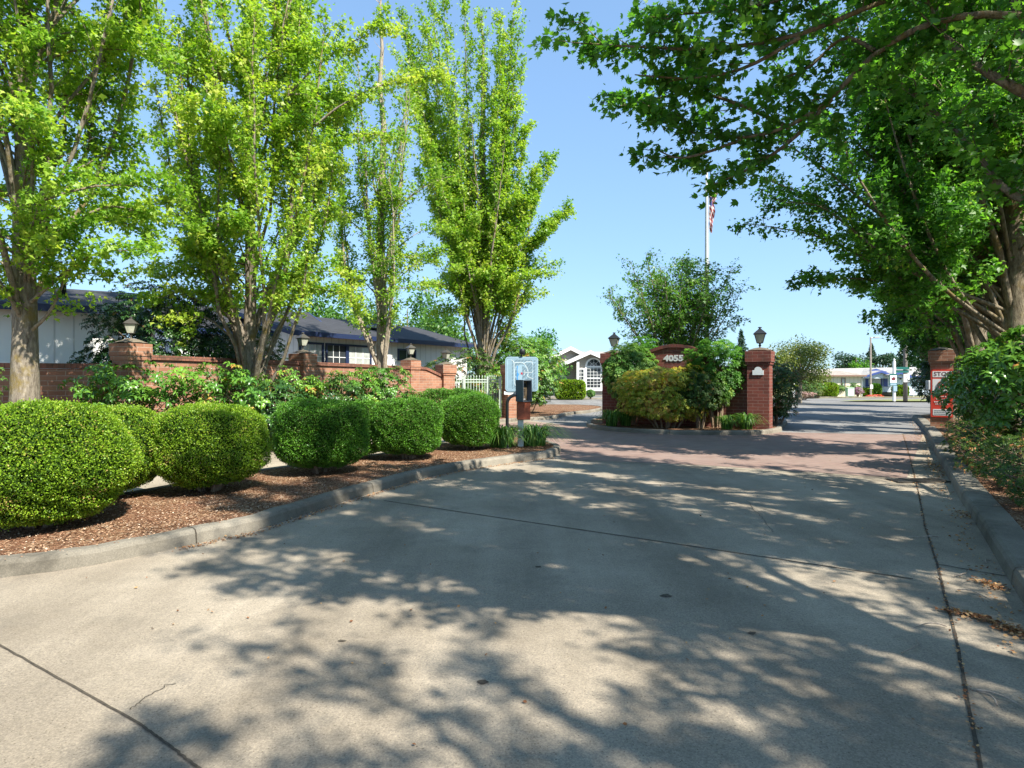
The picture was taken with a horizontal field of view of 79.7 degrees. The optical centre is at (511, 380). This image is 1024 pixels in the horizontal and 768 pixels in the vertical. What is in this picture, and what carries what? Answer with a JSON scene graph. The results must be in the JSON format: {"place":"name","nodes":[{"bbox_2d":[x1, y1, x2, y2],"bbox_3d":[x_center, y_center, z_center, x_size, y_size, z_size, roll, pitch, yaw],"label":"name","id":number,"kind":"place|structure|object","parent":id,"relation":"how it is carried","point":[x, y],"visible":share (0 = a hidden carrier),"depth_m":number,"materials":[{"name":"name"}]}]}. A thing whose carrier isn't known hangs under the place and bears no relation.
{"place":"outdoors","nodes":[
{"label":"outdoors","id":0,"kind":"place"},
{"bbox_2d":[0,282,140,368],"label":"house","id":1,"kind":"structure","parent":0,"point":[63,340],"depth_m":15.77,"materials":[{"name":"white"}]},
{"bbox_2d":[0,0,996,373],"label":"sky","id":2,"kind":"structure","parent":0,"point":[622,210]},
{"bbox_2d":[0,421,1023,767],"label":"driveway","id":3,"kind":"structure","parent":0,"point":[804,677],"depth_m":3.85,"materials":[{"name":"concrete"}]},
{"bbox_2d":[0,644,138,722],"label":"pavement joint","id":4,"kind":"object","parent":3,"relation":"on","point":[82,691],"visible":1,"depth_m":3.19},
{"bbox_2d":[137,722,201,767],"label":"pavement joint","id":5,"kind":"object","parent":3,"relation":"on","point":[190,761],"visible":1,"depth_m":2.66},
{"bbox_2d":[163,361,270,431],"bbox_3d":[-6.172,0.573,12.934,2.292,1.982,1.609,0,0,0],"label":"rhododendron","id":6,"kind":"object","parent":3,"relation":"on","point":[222,390],"visible":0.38,"depth_m":12.71,"materials":[{"name":"green plant"}]},
{"bbox_2d":[209,376,311,441],"bbox_3d":[-5.646,0.702,13.932,2.448,1.725,1.650,0,0,0],"label":"rhododendron","id":7,"kind":"object","parent":3,"relation":"on","point":[276,395],"visible":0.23,"depth_m":13.59,"materials":[{"name":"green plant"}]},
{"bbox_2d":[243,365,328,442],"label":"rhododendron","id":8,"kind":"object","parent":3,"relation":"on","point":[306,386],"visible":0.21,"depth_m":14.91,"materials":[{"name":"green plant"}]},
{"bbox_2d":[294,371,366,433],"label":"rhododendron","id":9,"kind":"object","parent":3,"relation":"on","point":[333,393],"visible":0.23,"depth_m":15.77,"materials":[{"name":"green plant"}]},
{"bbox_2d":[179,457,552,550],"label":"leaf litter","id":10,"kind":"object","parent":3,"relation":"on","point":[403,484],"visible":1,"depth_m":7.61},
{"bbox_2d":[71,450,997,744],"bbox_3d":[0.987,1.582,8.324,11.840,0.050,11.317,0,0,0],"label":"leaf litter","id":11,"kind":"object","parent":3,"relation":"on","point":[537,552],"visible":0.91,"depth_m":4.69,"materials":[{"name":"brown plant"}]},
{"bbox_2d":[384,500,912,578],"bbox_3d":[0.758,1.587,6.530,5.878,0.001,0.025,0,0,33],"label":"pavement joint","id":12,"kind":"object","parent":3,"relation":"on","point":[674,543],"visible":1,"depth_m":5.91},
{"bbox_2d":[519,0,1023,209],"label":"maple tree","id":13,"kind":"object","parent":3,"relation":"on","point":[701,74],"visible":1,"depth_m":6.78,"materials":[{"name":"green plant"}]},
{"bbox_2d":[713,0,1023,435],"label":"maple tree","id":14,"kind":"object","parent":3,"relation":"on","point":[934,226],"visible":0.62,"depth_m":11.67,"materials":[{"name":"green plant"}]},
{"bbox_2d":[885,478,950,482],"bbox_3d":[6.451,1.581,9.735,0.880,0.023,0.325,0,0,-2],"label":"drain grate","id":15,"kind":"object","parent":3,"relation":"on","point":[913,480],"visible":0.97,"depth_m":9.68,"materials":[{"name":"metal"}]},
{"bbox_2d":[903,435,982,767],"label":"pavement joint","id":16,"kind":"object","parent":3,"relation":"on","point":[977,749],"visible":0.91,"depth_m":3.46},
{"bbox_2d":[907,421,1023,699],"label":"leaf litter","id":17,"kind":"object","parent":3,"relation":"on","point":[1004,627],"visible":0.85,"depth_m":4.22,"materials":[{"name":"brown plant"}]},
{"bbox_2d":[500,422,921,477],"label":"brick paving","id":18,"kind":"structure","parent":0,"point":[883,455],"depth_m":14.18,"materials":[{"name":"red brick"}]},
{"bbox_2d":[532,398,929,433],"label":"street","id":19,"kind":"structure","parent":0,"point":[828,415],"depth_m":27.42,"materials":[{"name":"grey asphalt"}]},
{"bbox_2d":[294,286,401,325],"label":"background tree","id":20,"kind":"object","parent":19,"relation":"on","point":[329,313],"visible":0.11,"depth_m":47.53,"materials":[{"name":"green plant"}]},
{"bbox_2d":[362,284,457,329],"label":"background tree","id":21,"kind":"object","parent":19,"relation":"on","point":[422,307],"visible":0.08,"depth_m":47.96,"materials":[{"name":"green plant"}]},
{"bbox_2d":[408,308,476,385],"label":"background tree","id":22,"kind":"object","parent":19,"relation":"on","point":[436,326],"visible":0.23,"depth_m":41.83,"materials":[{"name":"green plant"}]},
{"bbox_2d":[508,326,572,397],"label":"background tree","id":23,"kind":"object","parent":19,"relation":"on","point":[548,339],"visible":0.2,"depth_m":46.59,"materials":[{"name":"green plant"}]},
{"bbox_2d":[731,345,804,395],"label":"olive tree","id":24,"kind":"object","parent":19,"relation":"on","point":[789,359],"visible":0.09,"depth_m":41.22,"materials":[{"name":"green plant"}]},
{"bbox_2d":[769,334,833,402],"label":"olive tree","id":25,"kind":"object","parent":19,"relation":"on","point":[811,354],"visible":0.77,"depth_m":42.97,"materials":[{"name":"green plant"}]},
{"bbox_2d":[892,359,908,400],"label":"street name sign","id":26,"kind":"object","parent":19,"relation":"on","point":[895,369],"visible":1,"depth_m":44.96,"materials":[{"name":"white metal"}]},
{"bbox_2d":[544,385,928,401],"bbox_3d":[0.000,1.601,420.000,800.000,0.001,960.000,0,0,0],"label":"ground","id":27,"kind":"structure","parent":0,"point":[881,401],"depth_m":58.76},
{"bbox_2d":[140,304,321,355],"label":"house","id":28,"kind":"structure","parent":27,"relation":"on","point":[310,315],"depth_m":26.09,"materials":[{"name":"white"}]},
{"bbox_2d":[0,437,552,554],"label":"median bed","id":29,"kind":"object","parent":27,"relation":"on","point":[157,510],"visible":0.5,"depth_m":7.57,"materials":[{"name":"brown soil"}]},
{"bbox_2d":[0,396,144,530],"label":"boxwood","id":30,"kind":"object","parent":29,"relation":"on","point":[72,472],"visible":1,"depth_m":5.82,"materials":[{"name":"green plant"}]},
{"bbox_2d":[77,402,174,494],"bbox_3d":[-5.083,0.906,7.794,1.469,1.278,1.662,0,0,0],"label":"boxwood","id":31,"kind":"object","parent":29,"relation":"on","point":[128,415],"visible":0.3,"depth_m":7.63,"materials":[{"name":"green plant"}]},
{"bbox_2d":[147,400,272,491],"bbox_3d":[-3.994,0.907,8.184,1.506,1.276,1.578,0,0,0],"label":"boxwood","id":32,"kind":"object","parent":29,"relation":"on","point":[238,460],"visible":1,"depth_m":7.72,"materials":[{"name":"green plant"}]},
{"bbox_2d":[269,396,370,473],"bbox_3d":[-3.052,0.892,9.805,1.603,1.306,1.547,0,0,0],"label":"boxwood","id":33,"kind":"object","parent":29,"relation":"on","point":[339,447],"visible":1,"depth_m":9.33,"materials":[{"name":"green plant"}]},
{"bbox_2d":[348,399,386,458],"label":"boxwood","id":34,"kind":"object","parent":29,"relation":"on","point":[369,404],"visible":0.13,"depth_m":11.34,"materials":[{"name":"green plant"}]},
{"bbox_2d":[368,396,444,458],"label":"boxwood","id":35,"kind":"object","parent":29,"relation":"on","point":[420,434],"visible":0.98,"depth_m":11.12,"materials":[{"name":"green plant"}]},
{"bbox_2d":[413,387,488,431],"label":"boxwood","id":36,"kind":"object","parent":29,"relation":"on","point":[435,394],"visible":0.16,"depth_m":14.72,"materials":[{"name":"green plant"}]},
{"bbox_2d":[439,391,501,448],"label":"boxwood","id":37,"kind":"object","parent":29,"relation":"on","point":[475,413],"visible":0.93,"depth_m":12.71,"materials":[{"name":"green plant"}]},
{"bbox_2d":[473,424,545,447],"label":"lily clump","id":38,"kind":"object","parent":29,"relation":"on","point":[500,441],"visible":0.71,"depth_m":13.30,"materials":[{"name":"green plant"}]},
{"bbox_2d":[506,380,531,447],"bbox_3d":[0.123,0.730,13.346,0.625,1.500,0.351,0,0,0],"label":"gate keypad","id":39,"kind":"object","parent":29,"relation":"on","point":[523,393],"visible":0.98,"depth_m":13.34,"materials":[{"name":"black metal"}]},
{"bbox_2d":[504,347,537,446],"bbox_3d":[0.202,0.380,13.686,0.756,2.280,0.218,0,0,-4],"label":"map board","id":40,"kind":"object","parent":29,"relation":"on","point":[521,368],"visible":0.72,"depth_m":13.65,"materials":[{"name":"white paint"}]},
{"bbox_2d":[517,402,529,419],"bbox_3d":[0.255,0.640,13.611,0.330,0.439,0.240,0,0,-4],"label":"brochure box","id":41,"kind":"object","parent":40,"relation":"attached to","point":[523,410],"visible":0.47,"depth_m":13.52,"materials":[{"name":"red wood"}]},
{"bbox_2d":[498,423,579,445],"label":"lily clump","id":42,"kind":"object","parent":29,"relation":"on","point":[543,433],"visible":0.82,"depth_m":13.62,"materials":[{"name":"green plant"}]},
{"bbox_2d":[0,436,560,577],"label":"kerb","id":43,"kind":"structure","parent":27,"relation":"on","point":[11,565],"depth_m":6.24,"materials":[{"name":"concrete"}]},
{"bbox_2d":[180,404,601,453],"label":"kerb","id":44,"kind":"structure","parent":27,"relation":"on","point":[560,415],"depth_m":26.66,"materials":[{"name":"concrete"}]},
{"bbox_2d":[412,404,600,421],"bbox_3d":[-27.463,1.480,20.500,65.073,0.001,37.000,0,0,0],"label":"planting bed","id":45,"kind":"object","parent":27,"relation":"on","point":[546,410],"visible":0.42,"depth_m":31.63,"materials":[{"name":"brown soil"}]},
{"bbox_2d":[0,0,215,460],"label":"maple tree","id":46,"kind":"object","parent":45,"relation":"on","point":[35,235],"visible":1,"depth_m":10.64,"materials":[{"name":"green plant"}]},
{"bbox_2d":[58,359,214,431],"bbox_3d":[-7.406,0.573,12.015,2.966,1.984,1.860,0,0,0],"label":"rhododendron","id":47,"kind":"object","parent":45,"relation":"on","point":[144,394],"visible":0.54,"depth_m":11.89,"materials":[{"name":"green plant"}]},
{"bbox_2d":[66,279,237,388],"bbox_3d":[-8.747,-0.496,15.398,3.965,4.119,2.880,0,0,0],"label":"tall shrub","id":48,"kind":"object","parent":45,"relation":"on","point":[205,336],"visible":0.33,"depth_m":14.84,"materials":[{"name":"green plant"}]},
{"bbox_2d":[0,338,442,438],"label":"brick wall","id":49,"kind":"structure","parent":45,"relation":"on","point":[304,363],"depth_m":13.44,"materials":[{"name":"red brick"}]},
{"bbox_2d":[122,317,139,337],"bbox_3d":[-7.950,-1.103,12.800,0.265,0.466,0.265,0,0,-20],"label":"pillar lantern","id":50,"kind":"object","parent":49,"relation":"on","point":[131,325],"visible":0.99,"depth_m":12.73,"materials":[{"name":"glass"}]},
{"bbox_2d":[194,327,289,382],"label":"tall shrub","id":51,"kind":"object","parent":45,"relation":"on","point":[275,356],"visible":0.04,"depth_m":17.42,"materials":[{"name":"green plant"}]},
{"bbox_2d":[104,0,453,402],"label":"maple tree","id":52,"kind":"object","parent":45,"relation":"on","point":[309,157],"visible":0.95,"depth_m":14.15,"materials":[{"name":"green plant"}]},
{"bbox_2d":[215,309,473,387],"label":"house","id":53,"kind":"structure","parent":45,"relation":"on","point":[333,340],"depth_m":28.03,"materials":[{"name":"white"}]},
{"bbox_2d":[299,342,323,361],"bbox_3d":[-8.315,-0.770,25.453,0.070,1.680,1.230,0,0,34],"label":"window","id":54,"kind":"structure","parent":53,"relation":"in","point":[314,347],"depth_m":25.70,"materials":[{"name":"grey glass"}]},
{"bbox_2d":[325,343,347,362],"bbox_3d":[-7.591,-0.770,26.535,0.070,1.680,1.180,0,0,34],"label":"window","id":55,"kind":"structure","parent":53,"relation":"in","point":[334,353],"depth_m":26.55,"materials":[{"name":"white glass"}]},
{"bbox_2d":[348,344,371,363],"bbox_3d":[-6.866,-0.770,27.612,0.070,1.680,1.430,0,0,34],"label":"window","id":56,"kind":"structure","parent":53,"relation":"in","point":[357,354],"depth_m":27.61,"materials":[{"name":"white glass"}]},
{"bbox_2d":[321,367,381,403],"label":"rhododendron","id":57,"kind":"object","parent":45,"relation":"on","point":[368,383],"visible":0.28,"depth_m":17.68,"materials":[{"name":"green plant"}]},
{"bbox_2d":[347,366,416,400],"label":"rhododendron","id":58,"kind":"object","parent":45,"relation":"on","point":[386,392],"visible":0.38,"depth_m":18.52,"materials":[{"name":"green plant"}]},
{"bbox_2d":[313,0,461,394],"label":"maple tree","id":59,"kind":"object","parent":45,"relation":"on","point":[379,261],"visible":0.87,"depth_m":20.73,"materials":[{"name":"green plant"}]},
{"bbox_2d":[435,362,456,390],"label":"brick pillar","id":60,"kind":"structure","parent":45,"relation":"on","point":[447,371],"depth_m":24.37,"materials":[{"name":"red brick"}]},
{"bbox_2d":[424,347,498,397],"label":"tall shrub","id":61,"kind":"object","parent":45,"relation":"on","point":[430,364],"visible":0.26,"depth_m":26.64,"materials":[{"name":"green plant"}]},
{"bbox_2d":[456,375,501,417],"bbox_3d":[-1.333,0.625,24.991,1.826,1.730,0.719,0,0,0],"label":"picket fence","id":62,"kind":"object","parent":45,"relation":"on","point":[463,379],"visible":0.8,"depth_m":24.76,"materials":[{"name":"white paint"}]},
{"bbox_2d":[460,366,501,409],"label":"tall shrub","id":63,"kind":"object","parent":45,"relation":"on","point":[494,391],"visible":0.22,"depth_m":26.17,"materials":[{"name":"green plant"}]},
{"bbox_2d":[386,0,576,388],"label":"maple tree","id":64,"kind":"object","parent":45,"relation":"on","point":[490,269],"visible":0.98,"depth_m":26.99,"materials":[{"name":"green plant"}]},
{"bbox_2d":[500,364,516,417],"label":"brick pillar","id":65,"kind":"structure","parent":45,"relation":"on","point":[512,407],"depth_m":24.58,"materials":[{"name":"red brick"}]},
{"bbox_2d":[469,331,550,395],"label":"tall shrub","id":66,"kind":"object","parent":45,"relation":"on","point":[519,333],"visible":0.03,"depth_m":30.28,"materials":[{"name":"green plant"}]},
{"bbox_2d":[489,334,565,412],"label":"tall shrub","id":67,"kind":"object","parent":45,"relation":"on","point":[544,371],"visible":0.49,"depth_m":27.53,"materials":[{"name":"green plant"}]},
{"bbox_2d":[554,379,585,399],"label":"hedge","id":68,"kind":"object","parent":27,"relation":"on","point":[570,390],"visible":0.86,"depth_m":50.98,"materials":[{"name":"green plant"}]},
{"bbox_2d":[543,346,602,397],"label":"house","id":69,"kind":"structure","parent":27,"relation":"on","point":[586,365],"depth_m":53.91,"materials":[{"name":"beige"}]},
{"bbox_2d":[585,358,601,387],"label":"arched window","id":70,"kind":"structure","parent":69,"relation":"in","point":[593,373],"depth_m":53.89,"materials":[{"name":"white glass"}]},
{"bbox_2d":[591,418,780,429],"bbox_3d":[6.079,1.480,22.189,6.632,0.001,8.246,0,0,27],"label":"island bed","id":71,"kind":"object","parent":27,"relation":"on","point":[641,426],"visible":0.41,"depth_m":19.44,"materials":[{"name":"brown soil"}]},
{"bbox_2d":[586,409,628,425],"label":"lily clump","id":72,"kind":"object","parent":71,"relation":"on","point":[611,419],"visible":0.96,"depth_m":19.84,"materials":[{"name":"green plant"}]},
{"bbox_2d":[600,351,622,423],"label":"brick pillar","id":73,"kind":"structure","parent":71,"relation":"on","point":[609,402],"depth_m":21.39,"materials":[{"name":"red brick"}]},
{"bbox_2d":[611,408,645,425],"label":"lily clump","id":74,"kind":"object","parent":71,"relation":"on","point":[624,422],"visible":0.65,"depth_m":20.04,"materials":[{"name":"green plant"}]},
{"bbox_2d":[600,341,663,424],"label":"rhododendron","id":75,"kind":"object","parent":71,"relation":"on","point":[630,356],"visible":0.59,"depth_m":20.36,"materials":[{"name":"green plant"}]},
{"bbox_2d":[624,334,658,378],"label":"rhododendron","id":76,"kind":"object","parent":71,"relation":"on","point":[647,345],"visible":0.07,"depth_m":21.19,"materials":[{"name":"green plant"}]},
{"bbox_2d":[611,364,717,427],"bbox_3d":[4.763,0.510,19.296,3.352,2.109,1.890,0,0,0],"label":"pieris shrub","id":77,"kind":"object","parent":71,"relation":"on","point":[666,408],"visible":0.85,"depth_m":18.84,"materials":[{"name":"green plant"}]},
{"bbox_2d":[600,248,760,358],"bbox_3d":[5.889,-1.722,23.060,5.258,6.646,5.156,0,0,-45],"label":"tree","id":78,"kind":"object","parent":71,"relation":"on","point":[667,325],"visible":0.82,"depth_m":22.46,"materials":[{"name":"green plant"}]},
{"bbox_2d":[622,344,746,427],"bbox_3d":[5.660,0.165,20.350,4.139,2.770,0.380,0,0,31],"label":"entrance sign","id":79,"kind":"object","parent":71,"relation":"on","point":[670,356],"visible":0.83,"depth_m":20.13,"materials":[{"name":"red brick"}]},
{"bbox_2d":[674,369,729,428],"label":"rhododendron","id":80,"kind":"object","parent":71,"relation":"on","point":[707,405],"visible":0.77,"depth_m":18.73,"materials":[{"name":"green plant"}]},
{"bbox_2d":[704,171,708,337],"bbox_3d":[7.681,-3.430,24.200,0.220,9.860,0.214,0,0,0],"label":"flagpole","id":81,"kind":"object","parent":71,"relation":"on","point":[706,233],"visible":0.27,"depth_m":24.14,"materials":[{"name":"metal"}]},
{"bbox_2d":[709,194,717,232],"bbox_3d":[7.981,-6.668,24.215,0.420,1.825,0.249,0,0,0],"label":"flag","id":82,"kind":"object","parent":81,"relation":"hanging from","point":[711,211],"visible":0.68,"depth_m":24.17,"materials":[{"name":"multicoloured fabric"}]},
{"bbox_2d":[680,338,746,427],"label":"rhododendron","id":83,"kind":"object","parent":71,"relation":"on","point":[715,351],"visible":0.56,"depth_m":19.11,"materials":[{"name":"green plant"}]},
{"bbox_2d":[704,414,742,428],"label":"lily clump","id":84,"kind":"object","parent":71,"relation":"on","point":[726,422],"visible":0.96,"depth_m":18.59,"materials":[{"name":"green plant"}]},
{"bbox_2d":[731,412,771,428],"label":"lily clump","id":85,"kind":"object","parent":71,"relation":"on","point":[748,421],"visible":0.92,"depth_m":18.60,"materials":[{"name":"green plant"}]},
{"bbox_2d":[745,347,774,428],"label":"brick pillar","id":86,"kind":"structure","parent":71,"relation":"on","point":[759,361],"depth_m":18.82,"materials":[{"name":"red brick"}]},
{"bbox_2d":[773,355,800,423],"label":"rhododendron","id":87,"kind":"object","parent":71,"relation":"on","point":[782,405],"visible":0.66,"depth_m":20.78,"materials":[{"name":"green plant"}]},
{"bbox_2d":[587,417,787,434],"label":"kerb","id":88,"kind":"structure","parent":27,"relation":"on","point":[779,427],"depth_m":18.28,"materials":[{"name":"concrete"}]},
{"bbox_2d":[821,382,838,396],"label":"hedge","id":89,"kind":"object","parent":27,"relation":"on","point":[832,390],"visible":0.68,"depth_m":57.39,"materials":[{"name":"green plant"}]},
{"bbox_2d":[803,370,866,396],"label":"house","id":90,"kind":"structure","parent":27,"relation":"on","point":[845,378],"depth_m":60.50,"materials":[{"name":"beige"}]},
{"bbox_2d":[832,351,868,368],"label":"background tree","id":91,"kind":"object","parent":27,"relation":"on","point":[847,359],"visible":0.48,"depth_m":93.60,"materials":[{"name":"green plant"}]},
{"bbox_2d":[864,354,897,367],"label":"background tree","id":92,"kind":"object","parent":27,"relation":"on","point":[883,360],"visible":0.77,"depth_m":95.27,"materials":[{"name":"green plant"}]},
{"bbox_2d":[844,399,925,400],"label":"verge","id":93,"kind":"structure","parent":27,"relation":"on","point":[889,400],"depth_m":46.70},
{"bbox_2d":[903,344,907,400],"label":"utility pole","id":94,"kind":"object","parent":93,"relation":"on","point":[905,391],"visible":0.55,"depth_m":45.39,"materials":[{"name":"brown wood"}]},
{"bbox_2d":[912,414,1023,603],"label":"kerb","id":95,"kind":"structure","parent":27,"relation":"on","point":[1000,528],"depth_m":6.70,"materials":[{"name":"concrete"}]},
{"bbox_2d":[922,415,1023,529],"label":"planting bed","id":96,"kind":"object","parent":27,"relation":"on","point":[1007,504],"visible":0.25,"depth_m":8.07,"materials":[{"name":"brown soil"}]},
{"bbox_2d":[831,16,998,427],"bbox_3d":[12.706,-5.940,18.021,5.643,15.084,5.070,0,0,0],"label":"maple tree","id":97,"kind":"object","parent":96,"relation":"on","point":[970,337],"visible":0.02,"depth_m":18.01,"materials":[{"name":"green plant"}]},
{"bbox_2d":[843,281,996,419],"bbox_3d":[16.445,-5.888,23.518,7.564,14.976,6.652,0,0,-39],"label":"maple tree","id":98,"kind":"object","parent":96,"relation":"on","point":[927,342],"visible":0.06,"depth_m":23.59,"materials":[{"name":"green plant"}]},
{"bbox_2d":[907,358,964,415],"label":"rhododendron","id":99,"kind":"object","parent":96,"relation":"on","point":[923,371],"visible":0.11,"depth_m":24.44,"materials":[{"name":"green plant"}]},
{"bbox_2d":[928,347,955,426],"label":"brick pillar","id":100,"kind":"structure","parent":96,"relation":"on","point":[940,360],"depth_m":19.52,"materials":[{"name":"red brick"}]},
{"bbox_2d":[929,347,995,422],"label":"rhododendron","id":101,"kind":"object","parent":96,"relation":"on","point":[937,394],"visible":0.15,"depth_m":14.31,"materials":[{"name":"green plant"}]},
{"bbox_2d":[943,418,985,446],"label":"azalea","id":102,"kind":"object","parent":96,"relation":"on","point":[961,434],"visible":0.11,"depth_m":12.89,"materials":[{"name":"green plant"}]},
{"bbox_2d":[937,421,1022,456],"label":"azalea","id":103,"kind":"object","parent":96,"relation":"on","point":[951,438],"visible":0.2,"depth_m":11.29,"materials":[{"name":"green plant"}]},
{"bbox_2d":[947,424,1023,473],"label":"azalea","id":104,"kind":"object","parent":96,"relation":"on","point":[981,428],"visible":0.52,"depth_m":9.71,"materials":[{"name":"green plant"}]},
{"bbox_2d":[948,325,1023,446],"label":"rhododendron","id":105,"kind":"object","parent":96,"relation":"on","point":[997,369],"visible":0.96,"depth_m":10.05,"materials":[{"name":"green plant"}]},
{"bbox_2d":[953,431,1023,488],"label":"azalea","id":106,"kind":"object","parent":96,"relation":"on","point":[985,461],"visible":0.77,"depth_m":8.24,"materials":[{"name":"green plant"}]},
{"bbox_2d":[981,455,1023,506],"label":"azalea","id":107,"kind":"object","parent":96,"relation":"on","point":[1019,481],"visible":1,"depth_m":7.02,"materials":[{"name":"green plant"}]},
{"bbox_2d":[815,367,928,396],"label":"house","id":108,"kind":"structure","parent":0,"point":[881,376],"depth_m":64.00,"materials":[{"name":"white"}]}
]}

